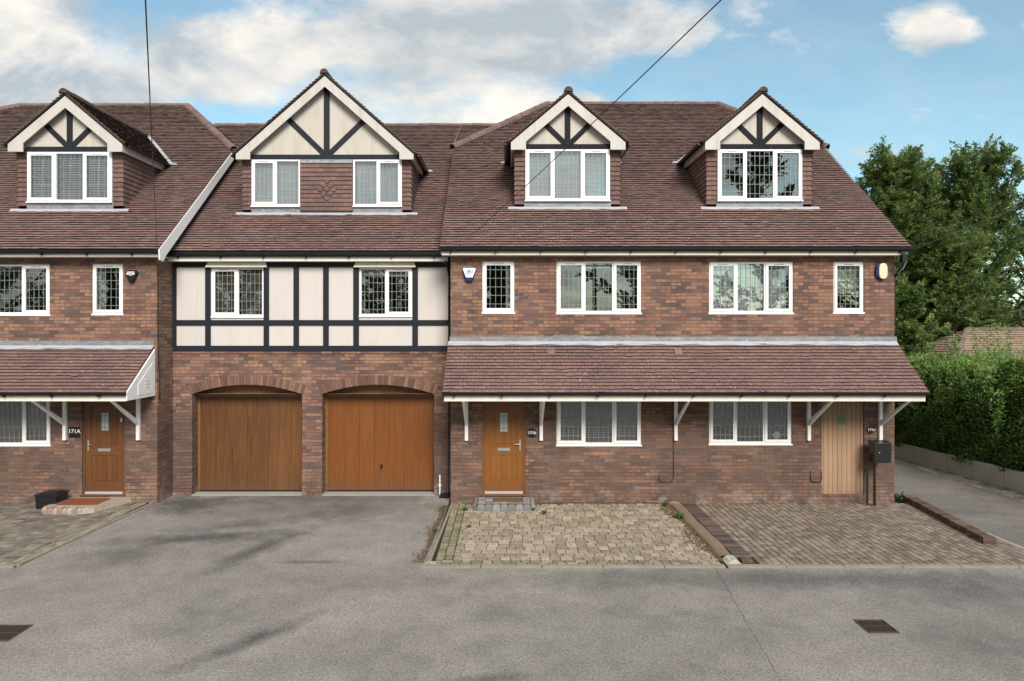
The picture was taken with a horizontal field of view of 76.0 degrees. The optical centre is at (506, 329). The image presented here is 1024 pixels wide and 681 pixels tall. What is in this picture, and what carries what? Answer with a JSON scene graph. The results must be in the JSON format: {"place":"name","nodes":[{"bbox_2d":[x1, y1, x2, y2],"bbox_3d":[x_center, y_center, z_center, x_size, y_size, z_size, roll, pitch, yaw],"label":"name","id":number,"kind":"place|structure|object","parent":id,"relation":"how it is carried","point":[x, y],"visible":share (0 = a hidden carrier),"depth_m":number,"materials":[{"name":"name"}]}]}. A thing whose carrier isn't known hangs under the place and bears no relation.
{"place":"outdoors","nodes":[
{"label":"outdoors","id":0,"kind":"place"},
{"bbox_2d":[0,502,135,561],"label":"paving","id":1,"kind":"structure","parent":0,"point":[26,528],"depth_m":12.83,"materials":[{"name":"grey stone"}]},
{"bbox_2d":[34,490,69,508],"bbox_3d":[-9.845,3.669,14.180,0.482,0.330,0.430,0,0,0],"label":"storage crate","id":2,"kind":"object","parent":1,"relation":"on","point":[45,498],"visible":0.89,"depth_m":13.98,"materials":[{"name":"black plastic"}]},
{"bbox_2d":[42,497,131,513],"bbox_3d":[-9.051,3.789,14.105,1.411,0.150,0.970,0,0,0],"label":"door step","id":3,"kind":"object","parent":1,"relation":"on","point":[111,502],"depth_m":13.82,"materials":[{"name":"beige stone"}]},
{"bbox_2d":[56,498,109,504],"bbox_3d":[-9.136,3.705,14.150,0.854,0.014,0.500,0,0,0],"label":"doormat","id":4,"kind":"object","parent":3,"relation":"on","point":[83,501],"visible":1,"depth_m":14.11,"materials":[{"name":"orange fabric"}]},
{"bbox_2d":[0,503,146,563],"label":"paving border","id":5,"kind":"object","parent":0,"point":[87,528],"visible":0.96,"depth_m":12.40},
{"bbox_2d":[27,344,905,565],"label":"ground","id":6,"kind":"structure","parent":0,"point":[724,433],"depth_m":24.36,"materials":[{"name":"soil"}]},
{"bbox_2d":[0,88,240,502],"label":"brick house","id":7,"kind":"structure","parent":6,"relation":"on","point":[84,337],"depth_m":14.65,"materials":[{"name":"brick"}]},
{"bbox_2d":[0,264,49,315],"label":"window","id":8,"kind":"structure","parent":7,"relation":"in","point":[25,312],"depth_m":14.63,"materials":[{"name":"white plastic"}]},
{"bbox_2d":[0,401,50,445],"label":"window","id":9,"kind":"structure","parent":7,"relation":"in","point":[13,414],"depth_m":14.73,"materials":[{"name":"white plastic"}]},
{"bbox_2d":[69,427,79,436],"bbox_3d":[-9.613,2.281,14.588,0.257,0.230,0.023,0,0,0],"label":"house number sign","id":10,"kind":"object","parent":7,"relation":"attached to","point":[74,431],"visible":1,"depth_m":14.58,"materials":[{"name":"black plastic"}]},
{"bbox_2d":[80,401,125,495],"bbox_3d":[-8.994,2.607,14.645,1.007,2.205,0.140,0,0,0],"label":"front door","id":11,"kind":"structure","parent":7,"relation":"in","point":[103,428],"depth_m":14.65,"materials":[{"name":"brown wood"}]},
{"bbox_2d":[91,264,123,314],"bbox_3d":[-8.903,-0.895,14.689,0.726,1.152,0.188,0,0,0],"label":"window","id":12,"kind":"structure","parent":7,"relation":"in","point":[101,280],"depth_m":14.63,"materials":[{"name":"white plastic"}]},
{"bbox_2d":[125,270,137,281],"bbox_3d":[-8.338,-1.189,14.557,0.272,0.275,0.084,0,0,0],"label":"alarm box","id":13,"kind":"object","parent":7,"relation":"attached to","point":[131,275],"visible":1,"depth_m":14.52,"materials":[{"name":"black plastic"}]},
{"bbox_2d":[147,258,159,399],"bbox_3d":[-7.769,0.000,14.404,0.062,3.128,0.414,0,0,6],"label":"wall cable","id":14,"kind":"object","parent":7,"relation":"attached to","point":[157,325],"depth_m":14.59,"materials":[{"name":"black plastic"}]},
{"bbox_2d":[166,68,496,497],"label":"brick house","id":15,"kind":"structure","parent":6,"relation":"on","point":[317,366],"depth_m":15.60,"materials":[{"name":"brick"}]},
{"bbox_2d":[210,268,263,317],"bbox_3d":[-6.287,-0.864,15.336,1.261,1.177,0.141,0,0,0],"label":"window","id":16,"kind":"structure","parent":15,"relation":"in","point":[225,282],"depth_m":15.40,"materials":[{"name":"white plastic"}]},
{"bbox_2d":[191,385,301,495],"bbox_3d":[-6.066,2.561,15.460,2.730,2.665,0.380,0,0,0],"label":"garage door","id":17,"kind":"structure","parent":15,"relation":"in","point":[249,444],"depth_m":15.62,"materials":[{"name":"brown wood"}]},
{"bbox_2d":[322,385,433,495],"bbox_3d":[-3.006,2.561,15.460,2.778,2.665,0.380,0,0,0],"label":"garage door","id":18,"kind":"structure","parent":15,"relation":"in","point":[377,444],"depth_m":15.62,"materials":[{"name":"brown wood"}]},
{"bbox_2d":[359,268,411,316],"bbox_3d":[-2.824,-0.873,15.336,1.267,1.159,0.141,0,0,0],"label":"window","id":19,"kind":"structure","parent":15,"relation":"in","point":[367,272],"depth_m":15.30,"materials":[{"name":"white plastic"}]},
{"bbox_2d":[439,86,930,502],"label":"brick house","id":20,"kind":"structure","parent":6,"relation":"on","point":[703,266],"depth_m":14.55,"materials":[{"name":"brick"},{"name":"clay tile"},{"name":"white upvc"}]},
{"bbox_2d":[462,268,475,281],"bbox_3d":[-0.830,-1.216,14.500,0.305,0.300,0.098,0,0,0],"label":"alarm box","id":21,"kind":"object","parent":20,"relation":"attached to","point":[469,274],"visible":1,"depth_m":14.46,"materials":[{"name":"white plastic"}]},
{"bbox_2d":[482,261,514,313],"bbox_3d":[-0.188,-0.938,14.639,0.746,1.171,0.189,0,0,0],"label":"window","id":22,"kind":"structure","parent":20,"relation":"in","point":[510,265],"depth_m":14.58,"materials":[{"name":"white plastic"}]},
{"bbox_2d":[481,401,526,495],"bbox_3d":[-0.068,2.597,14.595,1.015,2.185,0.140,0,0,0],"label":"front door","id":23,"kind":"structure","parent":20,"relation":"in","point":[503,422],"depth_m":14.60,"materials":[{"name":"brown wood"}]},
{"bbox_2d":[527,428,536,436],"bbox_3d":[0.557,2.285,14.537,0.210,0.210,0.025,0,0,0],"label":"house number sign","id":24,"kind":"object","parent":20,"relation":"attached to","point":[531,432],"visible":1,"depth_m":14.53,"materials":[{"name":"black plastic"}]},
{"bbox_2d":[454,0,720,250],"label":"overhead wire","id":25,"kind":"object","parent":20,"relation":"attached to","point":[609,106],"visible":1,"depth_m":6.22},
{"bbox_2d":[556,261,641,313],"bbox_3d":[2.046,-0.932,14.616,1.917,1.182,0.141,0,0,0],"label":"window","id":26,"kind":"structure","parent":20,"relation":"in","point":[583,265],"depth_m":14.58,"materials":[{"name":"white plastic"}]},
{"bbox_2d":[556,401,641,445],"bbox_3d":[2.046,1.967,14.633,1.917,1.250,0.175,0,0,0],"label":"window","id":27,"kind":"structure","parent":20,"relation":"in","point":[583,417],"depth_m":14.60,"materials":[{"name":"white plastic"}]},
{"bbox_2d":[659,401,673,481],"bbox_3d":[3.535,2.474,14.538,0.335,1.821,0.018,0,0,0],"label":"wall cable","id":28,"kind":"object","parent":20,"relation":"attached to","point":[673,445],"depth_m":14.53,"materials":[{"name":"black plastic"}]},
{"bbox_2d":[708,401,792,444],"bbox_3d":[5.411,1.955,14.598,1.871,1.228,0.105,0,0,0],"label":"window","id":29,"kind":"structure","parent":20,"relation":"in","point":[765,407],"depth_m":14.58,"materials":[{"name":"white plastic"}]},
{"bbox_2d":[708,262,793,313],"bbox_3d":[5.428,-0.926,14.639,1.906,1.171,0.188,0,0,0],"label":"window","id":30,"kind":"structure","parent":20,"relation":"in","point":[734,287],"depth_m":14.69,"materials":[{"name":"white plastic"}]},
{"bbox_2d":[773,431,780,439],"bbox_3d":[6.073,2.441,14.750,0.170,0.305,0.060,0,0,0],"label":"ornament","id":31,"kind":"object","parent":20,"relation":"in","point":[776,435],"visible":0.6,"depth_m":14.74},
{"bbox_2d":[822,401,862,493],"bbox_3d":[7.463,2.584,14.622,0.943,2.160,0.086,0,0,0],"label":"front door","id":32,"kind":"structure","parent":20,"relation":"in","point":[842,421],"depth_m":14.59,"materials":[{"name":"brown wood"}]},
{"bbox_2d":[833,262,864,313],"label":"window","id":33,"kind":"structure","parent":20,"relation":"in","point":[848,276],"depth_m":14.59,"materials":[{"name":"white plastic"}]},
{"bbox_2d":[867,426,874,433],"bbox_3d":[8.076,2.217,14.537,0.180,0.180,0.025,0,0,0],"label":"house number sign","id":34,"kind":"object","parent":20,"relation":"attached to","point":[870,429],"visible":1,"depth_m":14.53,"materials":[{"name":"black plastic"}]},
{"bbox_2d":[875,263,887,278],"bbox_3d":[8.282,-1.296,14.499,0.240,0.350,0.099,0,0,0],"label":"alarm box","id":35,"kind":"object","parent":20,"relation":"attached to","point":[881,270],"visible":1,"depth_m":14.45,"materials":[{"name":"beige plastic"}]},
{"bbox_2d":[894,491,903,497],"bbox_3d":[8.878,3.756,14.912,0.288,0.176,0.236,0,0,29],"label":"weed","id":36,"kind":"object","parent":6,"relation":"on","point":[896,495],"visible":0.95,"depth_m":14.93,"materials":[{"name":"green plant"}]},
{"bbox_2d":[894,441,1023,492],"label":"retaining wall","id":37,"kind":"structure","parent":6,"relation":"on","point":[1009,478],"depth_m":17.25,"materials":[{"name":"concrete"}]},
{"bbox_2d":[0,495,1023,680],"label":"road","id":38,"kind":"structure","parent":0,"point":[267,557],"depth_m":8.96,"materials":[{"name":"grey asphalt"}]},
{"bbox_2d":[0,564,16,567],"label":"kerb","id":39,"kind":"structure","parent":38,"relation":"on","point":[8,565],"depth_m":10.64,"materials":[{"name":"concrete"}]},
{"bbox_2d":[0,625,32,640],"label":"drain grate","id":40,"kind":"object","parent":38,"relation":"on","point":[8,632],"visible":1,"depth_m":8.39,"materials":[{"name":"metal"}]},
{"bbox_2d":[17,502,153,567],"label":"kerb","id":41,"kind":"structure","parent":38,"relation":"on","point":[19,564],"depth_m":12.13,"materials":[{"name":"concrete"}]},
{"bbox_2d":[417,561,435,567],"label":"kerb","id":42,"kind":"structure","parent":38,"relation":"on","point":[432,562],"depth_m":10.75,"materials":[{"name":"concrete"}]},
{"bbox_2d":[425,503,452,568],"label":"kerb","id":43,"kind":"structure","parent":38,"relation":"on","point":[432,554],"depth_m":12.08,"materials":[{"name":"concrete"}]},
{"bbox_2d":[420,564,725,567],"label":"kerb","id":44,"kind":"structure","parent":38,"relation":"on","point":[576,565],"depth_m":10.64,"materials":[{"name":"concrete"}]},
{"bbox_2d":[726,564,1023,567],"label":"kerb","id":45,"kind":"structure","parent":38,"relation":"on","point":[874,566],"depth_m":10.64,"materials":[{"name":"concrete"}]},
{"bbox_2d":[854,619,899,632],"bbox_3d":[4.803,3.856,8.525,0.392,0.012,0.370,0,0,0],"label":"drain grate","id":46,"kind":"object","parent":38,"relation":"on","point":[875,625],"visible":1,"depth_m":8.52,"materials":[{"name":"metal"}]},
{"bbox_3d":[5.065,-0.036,-8.145,2.170,8.200,0.409,0,0,0],"label":"telegraph pole","id":47,"kind":"object","parent":38,"relation":"on","visible":0},
{"bbox_2d":[145,0,156,240],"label":"overhead wire","id":48,"kind":"object","parent":47,"relation":"attached to","point":[150,102],"visible":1,"depth_m":6.05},
{"bbox_2d":[913,204,1023,249],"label":"overhead wire","id":49,"kind":"object","parent":47,"relation":"attached to","point":[970,226],"visible":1,"depth_m":11.93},
{"bbox_2d":[0,0,1023,326],"label":"sky","id":50,"kind":"structure","parent":0,"point":[856,73],"materials":[{"name":"blue"}]},
{"bbox_2d":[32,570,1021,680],"bbox_3d":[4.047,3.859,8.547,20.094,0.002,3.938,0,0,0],"label":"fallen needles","id":51,"kind":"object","parent":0,"point":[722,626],"visible":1,"depth_m":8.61,"materials":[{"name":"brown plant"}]},
{"bbox_2d":[436,503,720,564],"bbox_3d":[1.163,3.858,12.610,4.693,0.052,3.766,0,0,0],"label":"paving border","id":52,"kind":"object","parent":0,"point":[447,533],"visible":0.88,"depth_m":10.89,"materials":[{"name":"beige stone"}]},
{"bbox_2d":[433,503,725,564],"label":"paving","id":53,"kind":"structure","parent":0,"point":[652,540],"depth_m":12.27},
{"bbox_2d":[473,497,534,511],"bbox_3d":[-0.060,3.784,14.185,1.320,0.160,0.710,0,0,0],"label":"door step","id":54,"kind":"object","parent":53,"relation":"on","point":[485,504],"depth_m":13.89,"materials":[{"name":"grey stone"}]},
{"bbox_2d":[494,498,522,500],"bbox_3d":[0.028,3.699,14.280,0.632,0.014,0.280,0,0,0],"label":"doormat","id":55,"kind":"object","parent":54,"relation":"on","point":[508,499],"visible":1,"depth_m":14.25,"materials":[{"name":"brown fabric"}]},
{"bbox_2d":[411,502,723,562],"bbox_3d":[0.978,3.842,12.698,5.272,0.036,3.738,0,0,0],"label":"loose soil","id":56,"kind":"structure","parent":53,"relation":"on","point":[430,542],"depth_m":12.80,"materials":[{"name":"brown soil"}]},
{"bbox_2d":[674,510,683,518],"bbox_3d":[3.504,3.757,13.296,0.241,0.174,0.211,0,0,-39],"label":"weed","id":57,"kind":"object","parent":56,"relation":"on","point":[678,516],"visible":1,"depth_m":13.30,"materials":[{"name":"green plant"}]},
{"bbox_2d":[437,504,707,563],"bbox_3d":[1.153,3.833,12.552,4.679,0.027,3.651,0,0,0],"label":"moss","id":58,"kind":"object","parent":53,"relation":"on","point":[553,534],"visible":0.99,"depth_m":12.12,"materials":[{"name":"green plant"}]},
{"bbox_2d":[695,503,1023,564],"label":"paving","id":59,"kind":"structure","parent":0,"point":[890,533],"depth_m":12.17,"materials":[{"name":"brown brick"}]},
{"bbox_2d":[668,501,752,563],"bbox_3d":[3.843,3.824,12.630,0.574,0.100,3.740,0,0,0],"label":"coping divider","id":60,"kind":"object","parent":59,"relation":"on","point":[719,540],"visible":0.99,"depth_m":12.21,"materials":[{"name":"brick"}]},
{"bbox_2d":[866,440,891,505],"bbox_3d":[8.078,3.136,14.230,0.442,1.445,0.280,0,0,0],"label":"mailbox","id":61,"kind":"object","parent":59,"relation":"on","point":[879,451],"visible":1,"depth_m":14.17,"materials":[{"name":"metal"}]},
{"bbox_2d":[902,495,995,544],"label":"brick wall","id":62,"kind":"structure","parent":59,"relation":"on","point":[969,530],"depth_m":12.84,"materials":[{"name":"brown brick"}]},
{"bbox_2d":[894,461,1023,546],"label":"lane","id":63,"kind":"structure","parent":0,"point":[998,515],"depth_m":14.74,"materials":[{"name":"grey asphalt"}]},
{"bbox_2d":[897,498,1023,549],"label":"kerb","id":64,"kind":"structure","parent":63,"relation":"on","point":[1001,539],"depth_m":11.91,"materials":[{"name":"concrete"}]},
{"bbox_2d":[894,457,1023,501],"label":"verge","id":65,"kind":"structure","parent":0,"point":[1010,493],"depth_m":16.55,"materials":[{"name":"grey concrete"}]},
{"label":"bank","id":66,"kind":"structure","parent":0,"visible":0},
{"bbox_2d":[894,268,953,359],"bbox_3d":[13.715,0.445,23.451,4.692,6.054,4.711,0,0,0],"label":"yew tree","id":67,"kind":"object","parent":66,"relation":"on","point":[907,327],"visible":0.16,"depth_m":22.81,"materials":[{"name":"green plant"}]},
{"bbox_2d":[854,135,1011,342],"bbox_3d":[16.959,-2.471,28.480,7.112,11.883,8.417,0,0,-32],"label":"yew tree","id":68,"kind":"object","parent":66,"relation":"on","point":[900,195],"visible":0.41,"depth_m":27.63,"materials":[{"name":"green plant"}]},
{"bbox_2d":[894,352,1023,471],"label":"hedge","id":69,"kind":"object","parent":66,"relation":"on","point":[952,442],"visible":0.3,"depth_m":17.22,"materials":[{"name":"green plant"}]},
{"bbox_2d":[901,224,1023,341],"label":"yew tree","id":70,"kind":"object","parent":66,"relation":"on","point":[956,280],"visible":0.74,"depth_m":26.16,"materials":[{"name":"green plant"}]},
{"bbox_2d":[903,133,1023,326],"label":"yew tree","id":71,"kind":"object","parent":66,"relation":"on","point":[975,184],"visible":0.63,"depth_m":28.77,"materials":[{"name":"green plant"}]},
{"bbox_2d":[913,155,1022,324],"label":"yew tree","id":72,"kind":"object","parent":66,"relation":"on","point":[929,168],"visible":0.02,"depth_m":31.67,"materials":[{"name":"green plant"}]},
{"bbox_2d":[914,323,1023,465],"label":"shrub","id":73,"kind":"object","parent":66,"relation":"on","point":[997,422],"visible":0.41,"depth_m":16.79,"materials":[{"name":"green plant"}]},
{"bbox_2d":[920,323,1023,443],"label":"shrub","id":74,"kind":"object","parent":66,"relation":"on","point":[948,366],"visible":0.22,"depth_m":17.73,"materials":[{"name":"green plant"}]},
{"bbox_2d":[923,327,1023,358],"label":"bungalow","id":75,"kind":"object","parent":66,"relation":"on","point":[965,341],"visible":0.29,"depth_m":23.61,"materials":[{"name":"tile"}]},
{"bbox_2d":[992,188,1023,326],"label":"yew tree","id":76,"kind":"object","parent":66,"relation":"on","point":[1019,265],"visible":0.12,"depth_m":30.94,"materials":[{"name":"green plant"}]}
]}

